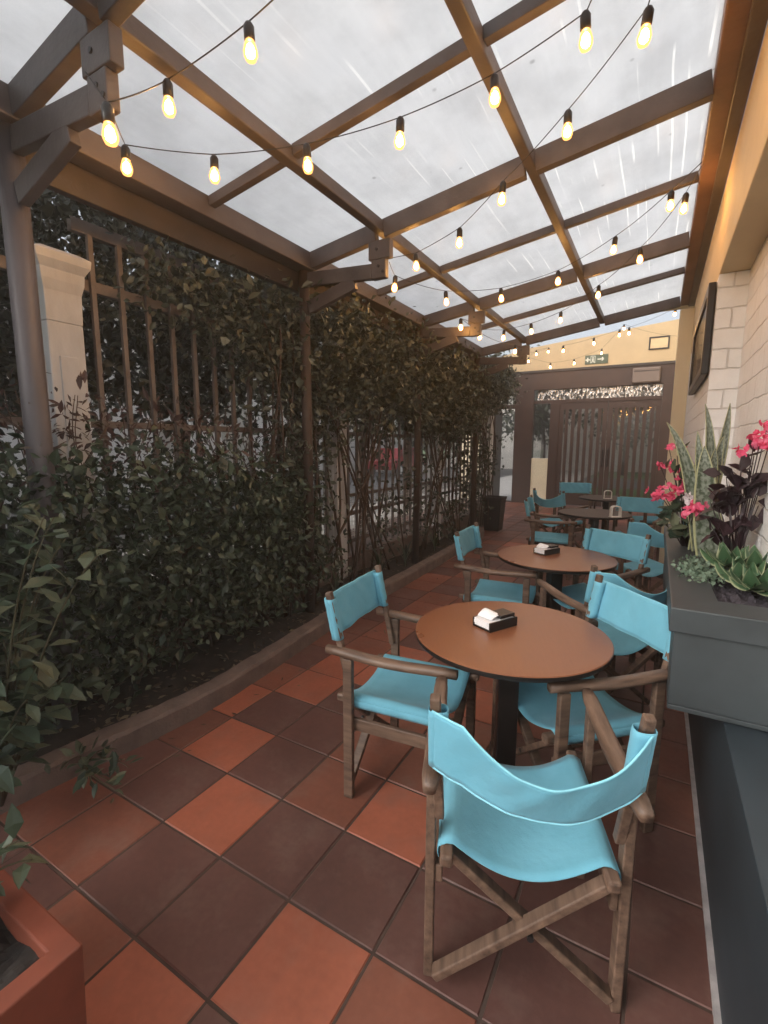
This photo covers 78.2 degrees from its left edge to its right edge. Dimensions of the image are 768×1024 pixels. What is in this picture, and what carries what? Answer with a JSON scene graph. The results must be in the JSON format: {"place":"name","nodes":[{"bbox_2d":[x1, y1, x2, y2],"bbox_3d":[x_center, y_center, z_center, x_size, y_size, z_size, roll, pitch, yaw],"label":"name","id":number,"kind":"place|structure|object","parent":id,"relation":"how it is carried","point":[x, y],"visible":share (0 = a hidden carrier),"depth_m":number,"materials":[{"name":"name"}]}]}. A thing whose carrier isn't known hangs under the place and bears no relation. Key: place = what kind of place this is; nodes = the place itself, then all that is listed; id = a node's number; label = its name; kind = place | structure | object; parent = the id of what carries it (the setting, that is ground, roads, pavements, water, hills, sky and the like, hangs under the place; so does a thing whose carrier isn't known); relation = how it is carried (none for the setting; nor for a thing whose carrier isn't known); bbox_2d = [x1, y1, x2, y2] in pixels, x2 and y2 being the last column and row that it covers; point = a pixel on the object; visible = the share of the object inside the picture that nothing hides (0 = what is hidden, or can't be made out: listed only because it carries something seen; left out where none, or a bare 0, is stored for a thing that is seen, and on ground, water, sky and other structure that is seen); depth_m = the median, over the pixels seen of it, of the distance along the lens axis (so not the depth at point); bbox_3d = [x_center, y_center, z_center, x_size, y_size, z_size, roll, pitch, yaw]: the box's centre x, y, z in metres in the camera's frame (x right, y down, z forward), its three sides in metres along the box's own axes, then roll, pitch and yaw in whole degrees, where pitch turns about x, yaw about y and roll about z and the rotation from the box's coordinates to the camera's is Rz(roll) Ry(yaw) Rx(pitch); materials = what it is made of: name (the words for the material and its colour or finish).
{"place":"outdoors","nodes":[
{"label":"outdoors","id":0,"kind":"place"},
{"bbox_2d":[0,273,222,504],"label":"street house","id":1,"kind":"structure","parent":0,"point":[9,438],"depth_m":14.20,"materials":[{"name":"white plastic"}]},
{"bbox_2d":[158,418,191,457],"bbox_3d":[-6.979,-2.463,15.719,0.060,1.300,1.300,5,9,30],"label":"window","id":2,"kind":"structure","parent":1,"relation":"in","point":[169,444],"depth_m":15.49,"materials":[{"name":"white glass"}]},
{"bbox_2d":[5,467,511,552],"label":"road","id":3,"kind":"structure","parent":0,"point":[503,471],"depth_m":16.44,"materials":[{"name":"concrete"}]},
{"bbox_2d":[27,470,598,602],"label":"pavement","id":4,"kind":"structure","parent":0,"point":[506,483],"depth_m":16.75,"materials":[{"name":"concrete"}]},
{"bbox_2d":[0,191,159,639],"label":"street tree","id":5,"kind":"object","parent":4,"relation":"on","point":[7,322],"visible":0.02,"depth_m":3.42,"materials":[{"name":"green plant"}]},
{"bbox_2d":[5,195,283,574],"bbox_3d":[-2.417,-2.108,4.887,3.079,5.889,3.680,-5,10,-32],"label":"street tree","id":6,"kind":"object","parent":4,"relation":"on","point":[181,361],"visible":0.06,"depth_m":4.55,"materials":[{"name":"green plant"}]},
{"bbox_2d":[199,265,382,546],"bbox_3d":[-1.127,-2.224,6.649,3.302,5.624,3.420,-6,10,-37],"label":"street tree","id":7,"kind":"object","parent":4,"relation":"on","point":[258,396],"visible":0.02,"depth_m":6.64,"materials":[{"name":"green plant"}]},
{"bbox_2d":[284,315,413,526],"bbox_3d":[-0.372,-2.375,8.355,3.418,5.455,3.448,5,9,30],"label":"street tree","id":8,"kind":"object","parent":4,"relation":"on","point":[361,454],"visible":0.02,"depth_m":8.49,"materials":[{"name":"green plant"}]},
{"bbox_2d":[389,338,455,511],"bbox_3d":[0.446,-2.810,10.371,3.548,5.753,3.307,-1,8,-10],"label":"street tree","id":9,"kind":"object","parent":4,"relation":"on","point":[408,456],"depth_m":10.68,"materials":[{"name":"green plant"}]},
{"bbox_2d":[413,342,541,466],"bbox_3d":[5.015,-5.822,25.224,5.976,7.557,7.780,21,22,68],"label":"street tree","id":10,"kind":"object","parent":4,"relation":"on","point":[500,355],"visible":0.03,"depth_m":24.70,"materials":[{"name":"green plant"}]},
{"bbox_2d":[502,391,597,457],"bbox_3d":[8.537,-5.714,25.948,6.117,7.169,6.481,-4,9,-27],"label":"street tree","id":11,"kind":"object","parent":4,"relation":"on","point":[542,420],"visible":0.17,"depth_m":25.42,"materials":[{"name":"green plant"}]},
{"bbox_2d":[0,499,713,1023],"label":"patio floor","id":12,"kind":"structure","parent":0,"point":[292,967],"depth_m":1.64,"materials":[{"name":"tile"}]},
{"bbox_2d":[0,255,74,698],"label":"metal fence","id":13,"kind":"object","parent":12,"relation":"on","point":[3,266],"depth_m":2.33,"materials":[{"name":"metal"}]},
{"bbox_2d":[0,866,86,1023],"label":"terracotta planter","id":14,"kind":"object","parent":12,"relation":"on","point":[41,968],"visible":0.99,"depth_m":1.01,"materials":[{"name":"ceramic"}]},
{"bbox_2d":[0,802,48,895],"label":"potted plant","id":15,"kind":"object","parent":14,"relation":"on","point":[14,822],"visible":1,"depth_m":1.08,"materials":[{"name":"green plant"}]},
{"bbox_2d":[34,243,111,680],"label":"fence pillar","id":16,"kind":"structure","parent":12,"relation":"on","point":[61,274],"depth_m":2.45,"materials":[{"name":"paint"}]},
{"bbox_2d":[56,734,143,798],"bbox_3d":[-1.224,1.080,2.013,0.324,0.188,0.245,0,8,-2],"label":"ground sprig","id":17,"kind":"object","parent":12,"relation":"on","point":[87,771],"visible":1,"depth_m":2.01,"materials":[{"name":"green plant"}]},
{"bbox_2d":[66,215,336,666],"bbox_3d":[-1.111,-0.371,3.665,0.180,2.695,2.270,5,9,30],"label":"metal fence","id":18,"kind":"object","parent":12,"relation":"on","point":[90,232],"visible":0.15,"depth_m":2.94,"materials":[{"name":"metal"}]},
{"bbox_2d":[0,526,483,814],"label":"kerb","id":19,"kind":"structure","parent":12,"relation":"on","point":[141,729],"depth_m":2.56,"materials":[{"name":"concrete"}]},
{"bbox_2d":[0,527,466,766],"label":"planting bed","id":20,"kind":"object","parent":19,"relation":"on","point":[199,663],"visible":0.31,"depth_m":2.99,"materials":[{"name":"soil"}]},
{"bbox_2d":[0,503,115,806],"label":"broad leaf shrub","id":21,"kind":"object","parent":20,"relation":"on","point":[27,698],"visible":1,"depth_m":1.79,"materials":[{"name":"green plant"}]},
{"bbox_2d":[0,351,321,531],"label":"hedge shrub","id":22,"kind":"object","parent":20,"relation":"on","point":[83,376],"visible":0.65,"depth_m":2.67,"materials":[{"name":"green plant"}]},
{"bbox_2d":[0,189,336,617],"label":"climbing vine","id":23,"kind":"object","parent":20,"relation":"in","point":[254,340],"visible":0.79,"depth_m":3.21,"materials":[{"name":"green plant"}]},
{"bbox_2d":[0,413,351,773],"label":"hedge shrub","id":24,"kind":"object","parent":20,"relation":"on","point":[245,584],"visible":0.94,"depth_m":2.59,"materials":[{"name":"green plant"}]},
{"bbox_2d":[326,568,350,590],"bbox_3d":[-0.377,0.635,4.212,0.180,0.312,0.351,-5,10,-33],"label":"strap leaf plant","id":25,"kind":"object","parent":20,"relation":"on","point":[336,582],"visible":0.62,"depth_m":4.18,"materials":[{"name":"green plant"}]},
{"bbox_2d":[241,278,440,602],"bbox_3d":[-0.266,-0.656,4.630,1.055,2.945,2.788,5,9,30],"label":"climbing vine","id":26,"kind":"object","parent":20,"relation":"on","point":[385,385],"visible":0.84,"depth_m":4.35,"materials":[{"name":"green plant"}]},
{"bbox_2d":[369,549,391,570],"bbox_3d":[-0.028,0.519,4.881,0.331,0.356,0.260,0,8,0],"label":"strap leaf plant","id":27,"kind":"object","parent":20,"relation":"on","point":[379,561],"visible":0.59,"depth_m":4.84,"materials":[{"name":"green plant"}]},
{"bbox_2d":[392,540,412,565],"bbox_3d":[0.244,0.474,5.396,0.291,0.301,0.266,-3,9,-24],"label":"strap leaf plant","id":28,"kind":"object","parent":20,"relation":"on","point":[405,553],"visible":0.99,"depth_m":5.39,"materials":[{"name":"green plant"}]},
{"bbox_2d":[427,528,443,550],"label":"strap leaf plant","id":29,"kind":"object","parent":20,"relation":"on","point":[434,541],"visible":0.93,"depth_m":6.18,"materials":[{"name":"green plant"}]},
{"bbox_2d":[384,336,502,553],"bbox_3d":[0.812,-0.951,6.442,1.148,2.846,2.803,5,9,30],"label":"climbing vine","id":30,"kind":"object","parent":20,"relation":"in","point":[451,398],"visible":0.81,"depth_m":6.28,"materials":[{"name":"green plant"}]},
{"bbox_2d":[445,352,527,527],"bbox_3d":[1.897,-1.456,8.909,1.254,3.157,4.130,3,9,20],"label":"climbing vine","id":31,"kind":"object","parent":20,"relation":"in","point":[504,380],"visible":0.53,"depth_m":8.02,"materials":[{"name":"green plant"}]},
{"bbox_2d":[18,536,480,802],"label":"leaf litter","id":32,"kind":"object","parent":12,"relation":"on","point":[107,722],"visible":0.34,"depth_m":2.76,"materials":[{"name":"brown plant"}]},
{"bbox_2d":[319,341,347,578],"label":"fence pillar","id":33,"kind":"structure","parent":12,"relation":"on","point":[335,488],"depth_m":4.70,"materials":[{"name":"stone"}]},
{"bbox_2d":[0,0,767,729],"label":"pergola","id":34,"kind":"object","parent":12,"relation":"on","point":[658,118],"visible":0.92,"depth_m":2.37,"materials":[{"name":"brown wood"}]},
{"bbox_2d":[83,0,273,146],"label":"string light","id":35,"kind":"object","parent":34,"relation":"hanging from","point":[110,136],"visible":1,"depth_m":1.62,"materials":[{"name":"yellow"}]},
{"bbox_2d":[115,0,592,183],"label":"string light","id":36,"kind":"object","parent":34,"relation":"hanging from","point":[584,44],"visible":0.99,"depth_m":2.06,"materials":[{"name":"black"}]},
{"bbox_2d":[458,318,523,353],"bbox_3d":[1.436,-2.094,5.750,0.129,0.188,2.193,6,10,34],"label":"string light","id":37,"kind":"object","parent":34,"relation":"hanging from","point":[461,320],"visible":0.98,"depth_m":4.93,"materials":[{"name":"yellow"}]},
{"bbox_2d":[393,0,653,270],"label":"string light","id":38,"kind":"object","parent":34,"relation":"hanging from","point":[644,36],"visible":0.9,"depth_m":2.18,"materials":[{"name":"black"}]},
{"bbox_2d":[389,162,701,305],"bbox_3d":[1.066,-1.968,3.663,1.987,0.473,1.254,2,8,13],"label":"string light","id":39,"kind":"object","parent":34,"relation":"hanging from","point":[670,205],"visible":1,"depth_m":3.72,"materials":[{"name":"yellow"}]},
{"bbox_2d":[477,166,701,340],"bbox_3d":[1.817,-2.059,4.317,0.983,0.470,2.742,-3,9,-23],"label":"string light","id":40,"kind":"object","parent":34,"relation":"hanging from","point":[683,209],"visible":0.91,"depth_m":3.80,"materials":[{"name":"yellow"}]},
{"bbox_2d":[562,310,676,352],"bbox_3d":[3.981,-2.943,7.084,1.304,0.651,2.619,-1,8,-10],"label":"string light","id":41,"kind":"object","parent":34,"relation":"hanging from","point":[628,333],"visible":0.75,"depth_m":7.79,"materials":[{"name":"yellow"}]},
{"bbox_2d":[343,323,435,575],"bbox_3d":[0.119,-0.668,5.780,0.180,2.695,2.240,5,9,30],"label":"metal fence","id":42,"kind":"object","parent":12,"relation":"on","point":[392,504],"visible":0.29,"depth_m":5.69,"materials":[{"name":"metal"}]},
{"bbox_2d":[324,565,479,798],"bbox_3d":[0.107,0.757,2.128,0.585,0.897,0.554,4,9,24],"label":"director chair","id":43,"kind":"object","parent":12,"relation":"on","point":[395,687],"visible":0.89,"depth_m":2.06,"materials":[{"name":"blue fabric"}]},
{"bbox_2d":[427,377,446,539],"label":"fence pillar","id":44,"kind":"structure","parent":12,"relation":"on","point":[428,476],"depth_m":6.80,"materials":[{"name":"paint"}]},
{"bbox_2d":[441,372,486,538],"bbox_3d":[1.336,-0.962,7.872,0.180,2.695,2.215,5,9,30],"label":"metal fence","id":45,"kind":"object","parent":12,"relation":"on","point":[463,523],"visible":0.2,"depth_m":7.74,"materials":[{"name":"metal"}]},
{"bbox_2d":[461,416,478,497],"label":"gate side wall","id":46,"kind":"structure","parent":12,"relation":"on","point":[466,459],"depth_m":13.10,"materials":[{"name":"white paint"}]},
{"bbox_2d":[479,395,494,503],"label":"fence pillar","id":47,"kind":"structure","parent":12,"relation":"on","point":[491,429],"depth_m":8.81,"materials":[{"name":"stone"}]},
{"bbox_2d":[483,495,506,530],"bbox_3d":[1.958,0.021,8.420,0.356,0.600,0.356,5,9,30],"label":"waste bin","id":48,"kind":"object","parent":12,"relation":"on","point":[496,513],"visible":0.79,"depth_m":8.29,"materials":[{"name":"black plastic"}]},
{"bbox_2d":[454,522,536,604],"bbox_3d":[0.851,0.568,3.476,0.585,0.897,0.554,4,9,27],"label":"director chair","id":49,"kind":"object","parent":12,"relation":"on","point":[467,540],"visible":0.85,"depth_m":3.48,"materials":[{"name":"blue fabric"}]},
{"bbox_2d":[491,405,514,501],"bbox_3d":[3.292,-1.594,12.912,0.679,2.540,0.770,5,9,30],"label":"side door","id":50,"kind":"structure","parent":12,"relation":"on","point":[498,432],"depth_m":13.05,"materials":[{"name":"brown metal"}]},
{"bbox_2d":[491,411,502,495],"bbox_3d":[3.130,-1.579,13.084,0.040,2.400,0.640,5,9,30],"label":"door leaf","id":51,"kind":"structure","parent":50,"relation":"in","point":[497,420],"depth_m":13.07,"materials":[{"name":"brown metal"}]},
{"bbox_2d":[415,601,613,765],"bbox_3d":[0.532,0.858,2.054,0.800,0.709,0.800,1,8,7],"label":"round table","id":52,"kind":"object","parent":12,"relation":"on","point":[538,644],"visible":0.73,"depth_m":1.92,"materials":[{"name":"brown laminate"}]},
{"bbox_2d":[473,608,516,632],"bbox_3d":[0.486,0.462,2.066,0.165,0.070,0.105,-5,10,-32],"label":"napkin box","id":53,"kind":"object","parent":52,"relation":"on","point":[488,620],"visible":1,"depth_m":2.04,"materials":[{"name":"white paper"}]},
{"bbox_2d":[422,675,657,1013],"bbox_3d":[0.398,0.865,1.380,0.554,0.897,0.670,2,8,10],"label":"director chair","id":54,"kind":"object","parent":12,"relation":"on","point":[540,823],"visible":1,"depth_m":1.25,"materials":[{"name":"blue fabric"}]},
{"bbox_2d":[524,495,578,579],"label":"director chair","id":55,"kind":"object","parent":12,"relation":"on","point":[537,537],"visible":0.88,"depth_m":5.41,"materials":[{"name":"blue fabric"}]},
{"bbox_2d":[498,545,617,609],"bbox_3d":[1.221,0.666,3.416,0.800,0.709,0.800,-1,8,-10],"label":"round table","id":56,"kind":"object","parent":12,"relation":"on","point":[569,560],"visible":0.69,"depth_m":3.30,"materials":[{"name":"brown wood"}]},
{"bbox_2d":[533,543,559,555],"bbox_3d":[1.192,0.266,3.458,0.165,0.070,0.105,-5,10,-32],"label":"napkin box","id":57,"kind":"object","parent":56,"relation":"on","point":[545,549],"visible":1,"depth_m":3.43,"materials":[{"name":"white paper"}]},
{"bbox_2d":[533,488,588,547],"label":"director chair","id":58,"kind":"object","parent":12,"relation":"on","point":[557,501],"visible":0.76,"depth_m":6.58,"materials":[{"name":"blue fabric"}]},
{"bbox_2d":[557,481,595,532],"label":"director chair","id":59,"kind":"object","parent":12,"relation":"on","point":[569,487],"visible":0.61,"depth_m":8.07,"materials":[{"name":"blue fabric"}]},
{"bbox_2d":[490,574,670,832],"bbox_3d":[0.814,0.778,2.000,0.586,0.897,0.554,-2,8,-13],"label":"director chair","id":60,"kind":"object","parent":12,"relation":"on","point":[558,709],"visible":0.68,"depth_m":1.91,"materials":[{"name":"blue fabric"}]},
{"bbox_2d":[510,360,675,507],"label":"entrance gate","id":61,"kind":"structure","parent":12,"relation":"on","point":[593,388],"depth_m":11.45,"materials":[{"name":"brown wood"}]},
{"bbox_2d":[555,401,608,506],"bbox_3d":[4.840,-1.416,11.632,1.089,2.520,0.124,5,9,30],"label":"door leaf","id":62,"kind":"structure","parent":61,"relation":"in","point":[571,499],"depth_m":11.60,"materials":[{"name":"brown wood"}]},
{"bbox_2d":[602,399,661,507],"bbox_3d":[5.792,-1.336,11.090,1.089,2.520,0.124,5,9,30],"label":"door leaf","id":63,"kind":"structure","parent":61,"relation":"in","point":[657,403],"depth_m":11.06,"materials":[{"name":"brown wood"}]},
{"bbox_2d":[632,366,660,383],"bbox_3d":[5.925,-3.093,10.666,0.560,0.340,0.104,5,9,30],"label":"wall box","id":64,"kind":"object","parent":61,"relation":"attached to","point":[646,375],"visible":1,"depth_m":10.62,"materials":[{"name":"grey plastic"}]},
{"bbox_2d":[535,524,651,675],"bbox_3d":[1.468,0.584,3.378,0.585,0.897,0.554,-4,9,-29],"label":"director chair","id":65,"kind":"object","parent":12,"relation":"on","point":[635,548],"visible":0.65,"depth_m":3.44,"materials":[{"name":"teal fabric"}]},
{"bbox_2d":[558,508,632,528],"bbox_3d":[2.471,0.359,5.605,0.800,0.709,0.800,-4,9,-27],"label":"round table","id":66,"kind":"object","parent":12,"relation":"on","point":[593,516],"visible":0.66,"depth_m":5.49,"materials":[{"name":"brown wood"}]},
{"bbox_2d":[536,565,666,704],"bbox_3d":[1.272,0.679,2.708,0.554,0.897,0.670,-1,8,-8],"label":"director chair","id":67,"kind":"object","parent":12,"relation":"on","point":[624,643],"visible":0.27,"depth_m":2.60,"materials":[{"name":"blue fabric"}]},
{"bbox_2d":[579,495,623,530],"bbox_3d":[3.378,0.135,7.202,0.800,0.709,0.800,-8,11,-44],"label":"round table","id":68,"kind":"object","parent":12,"relation":"on","point":[606,502],"visible":0.46,"depth_m":7.15,"materials":[{"name":"brown wood"}]},
{"bbox_2d":[603,490,611,498],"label":"napkin arch","id":69,"kind":"structure","parent":68,"relation":"on","point":[604,494],"depth_m":6.99,"materials":[{"name":"white plastic"}]},
{"bbox_2d":[604,494,663,579],"bbox_3d":[2.960,0.271,5.614,0.554,0.897,0.585,7,10,38],"label":"director chair","id":70,"kind":"object","parent":12,"relation":"on","point":[637,504],"visible":0.45,"depth_m":5.75,"materials":[{"name":"blue fabric"}]},
{"bbox_2d":[627,511,658,531],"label":"director chair","id":71,"kind":"object","parent":12,"relation":"on","point":[646,519],"visible":0.13,"depth_m":7.05,"materials":[{"name":"teal fabric"}]},
{"bbox_2d":[604,518,686,593],"bbox_3d":[2.299,0.464,4.245,0.554,0.897,0.670,0,8,-4],"label":"director chair","id":72,"kind":"object","parent":12,"relation":"on","point":[643,530],"visible":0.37,"depth_m":4.09,"materials":[{"name":"blue fabric"}]},
{"bbox_2d":[659,23,767,562],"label":"house wall","id":73,"kind":"structure","parent":12,"relation":"on","point":[736,270],"depth_m":2.80,"materials":[{"name":"white paint"}]},
{"bbox_2d":[495,319,678,371],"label":"gable panel","id":74,"kind":"structure","parent":73,"relation":"attached to","point":[631,348],"depth_m":11.01,"materials":[{"name":"beige paint"}]},
{"bbox_2d":[585,354,607,364],"bbox_3d":[5.027,-3.614,11.181,0.500,0.210,0.017,5,9,30],"label":"exit sign","id":75,"kind":"object","parent":74,"relation":"attached to","point":[596,359],"visible":1,"depth_m":11.18,"materials":[{"name":"plastic"}]},
{"bbox_2d":[527,324,671,368],"bbox_3d":[4.348,-3.592,10.385,0.936,0.791,3.601,-7,11,-42],"label":"string light","id":76,"kind":"object","parent":74,"relation":"hanging from","point":[536,351],"visible":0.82,"depth_m":10.39,"materials":[{"name":"yellow"}]},
{"bbox_2d":[648,335,669,349],"bbox_3d":[6.129,-3.769,10.519,0.400,0.280,0.020,5,9,30],"label":"framed notice","id":77,"kind":"object","parent":74,"relation":"attached to","point":[659,342],"visible":0.96,"depth_m":10.52,"materials":[{"name":"beige paper"}]},
{"bbox_2d":[688,282,716,395],"bbox_3d":[2.510,-1.293,3.754,0.043,0.580,1.540,5,9,30],"label":"framed board","id":78,"kind":"object","parent":73,"relation":"attached to","point":[701,348],"visible":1,"depth_m":3.28,"materials":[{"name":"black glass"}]},
{"bbox_2d":[684,712,767,1023],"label":"wall","id":79,"kind":"structure","parent":12,"relation":"on","point":[728,764],"depth_m":1.30,"materials":[{"name":"grey paint"}]},
{"bbox_2d":[663,524,767,731],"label":"wall planter","id":80,"kind":"object","parent":79,"relation":"on","point":[718,661],"visible":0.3,"depth_m":1.56,"materials":[{"name":"grey stone"}]},
{"bbox_2d":[644,442,709,546],"bbox_3d":[1.514,-0.065,2.429,0.315,0.594,0.402,5,9,30],"label":"begonia","id":81,"kind":"object","parent":80,"relation":"on","point":[677,529],"visible":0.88,"depth_m":2.47,"materials":[{"name":"pink plant"}]},
{"bbox_2d":[667,403,730,561],"bbox_3d":[1.611,-0.159,2.449,0.299,0.815,0.454,5,9,30],"label":"sansevieria","id":82,"kind":"object","parent":80,"relation":"in","point":[698,481],"visible":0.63,"depth_m":2.37,"materials":[{"name":"green plant"}]},
{"bbox_2d":[670,554,728,587],"bbox_3d":[1.379,0.239,2.060,0.235,0.092,0.649,5,9,30],"label":"ground cover plant","id":83,"kind":"object","parent":80,"relation":"on","point":[694,568],"visible":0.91,"depth_m":1.98,"materials":[{"name":"green plant"}]},
{"bbox_2d":[695,420,767,570],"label":"begonia","id":84,"kind":"object","parent":80,"relation":"on","point":[728,500],"visible":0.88,"depth_m":2.05,"materials":[{"name":"purple plant"}]},
{"bbox_2d":[700,541,767,596],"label":"succulent plant","id":85,"kind":"object","parent":80,"relation":"on","point":[748,568],"visible":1,"depth_m":1.89,"materials":[{"name":"green plant"}]},
{"bbox_2d":[97,450,655,499],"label":"ground","id":86,"kind":"structure","parent":0,"point":[628,490],"depth_m":16.95,"materials":[{"name":"grey concrete"}]},
{"bbox_2d":[0,230,299,660],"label":"hedge","id":87,"kind":"object","parent":86,"relation":"on","point":[116,359],"visible":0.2,"depth_m":3.42,"materials":[{"name":"green plant"}]},
{"bbox_2d":[220,364,383,481],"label":"street house","id":88,"kind":"structure","parent":86,"relation":"on","point":[260,425],"depth_m":19.22,"materials":[{"name":"white plastic"}]},
{"bbox_2d":[394,424,458,466],"bbox_3d":[3.442,-7.604,31.960,7.970,10.670,9.250,-2,8,-15],"label":"street tree","id":89,"kind":"object","parent":86,"relation":"on","point":[423,445],"visible":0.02,"depth_m":31.74,"materials":[{"name":"green plant"}]},
{"bbox_2d":[447,393,662,472],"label":"street house","id":90,"kind":"structure","parent":86,"relation":"on","point":[507,456],"depth_m":29.16,"materials":[{"name":"grey paint"}]},
{"bbox_2d":[574,390,662,474],"bbox_3d":[12.581,-5.253,24.323,5.939,6.736,6.171,5,9,30],"label":"street tree","id":91,"kind":"object","parent":86,"relation":"on","point":[632,431],"visible":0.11,"depth_m":23.89,"materials":[{"name":"green plant"}]},
{"bbox_2d":[43,21,767,446],"label":"sky","id":92,"kind":"structure","parent":0,"point":[668,316],"materials":[{"name":"white"}]},
{"bbox_2d":[443,490,511,499],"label":"pavement","id":93,"kind":"structure","parent":0,"point":[506,493],"depth_m":14.63,"materials":[{"name":"concrete"}]},
{"bbox_2d":[350,470,649,489],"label":"road","id":94,"kind":"structure","parent":0,"point":[585,481],"depth_m":21.61,"materials":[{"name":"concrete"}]},
{"bbox_2d":[367,447,424,476],"bbox_3d":[0.677,-2.611,24.292,1.740,1.418,4.078,5,9,30],"label":"parked car","id":95,"kind":"object","parent":94,"relation":"on","point":[390,459],"visible":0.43,"depth_m":22.91,"materials":[{"name":"red paint"}]},
{"bbox_2d":[609,505,621,516],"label":"napkin holder","id":96,"kind":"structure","parent":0,"point":[619,511],"depth_m":5.20,"materials":[{"name":"white plastic"}]}
]}

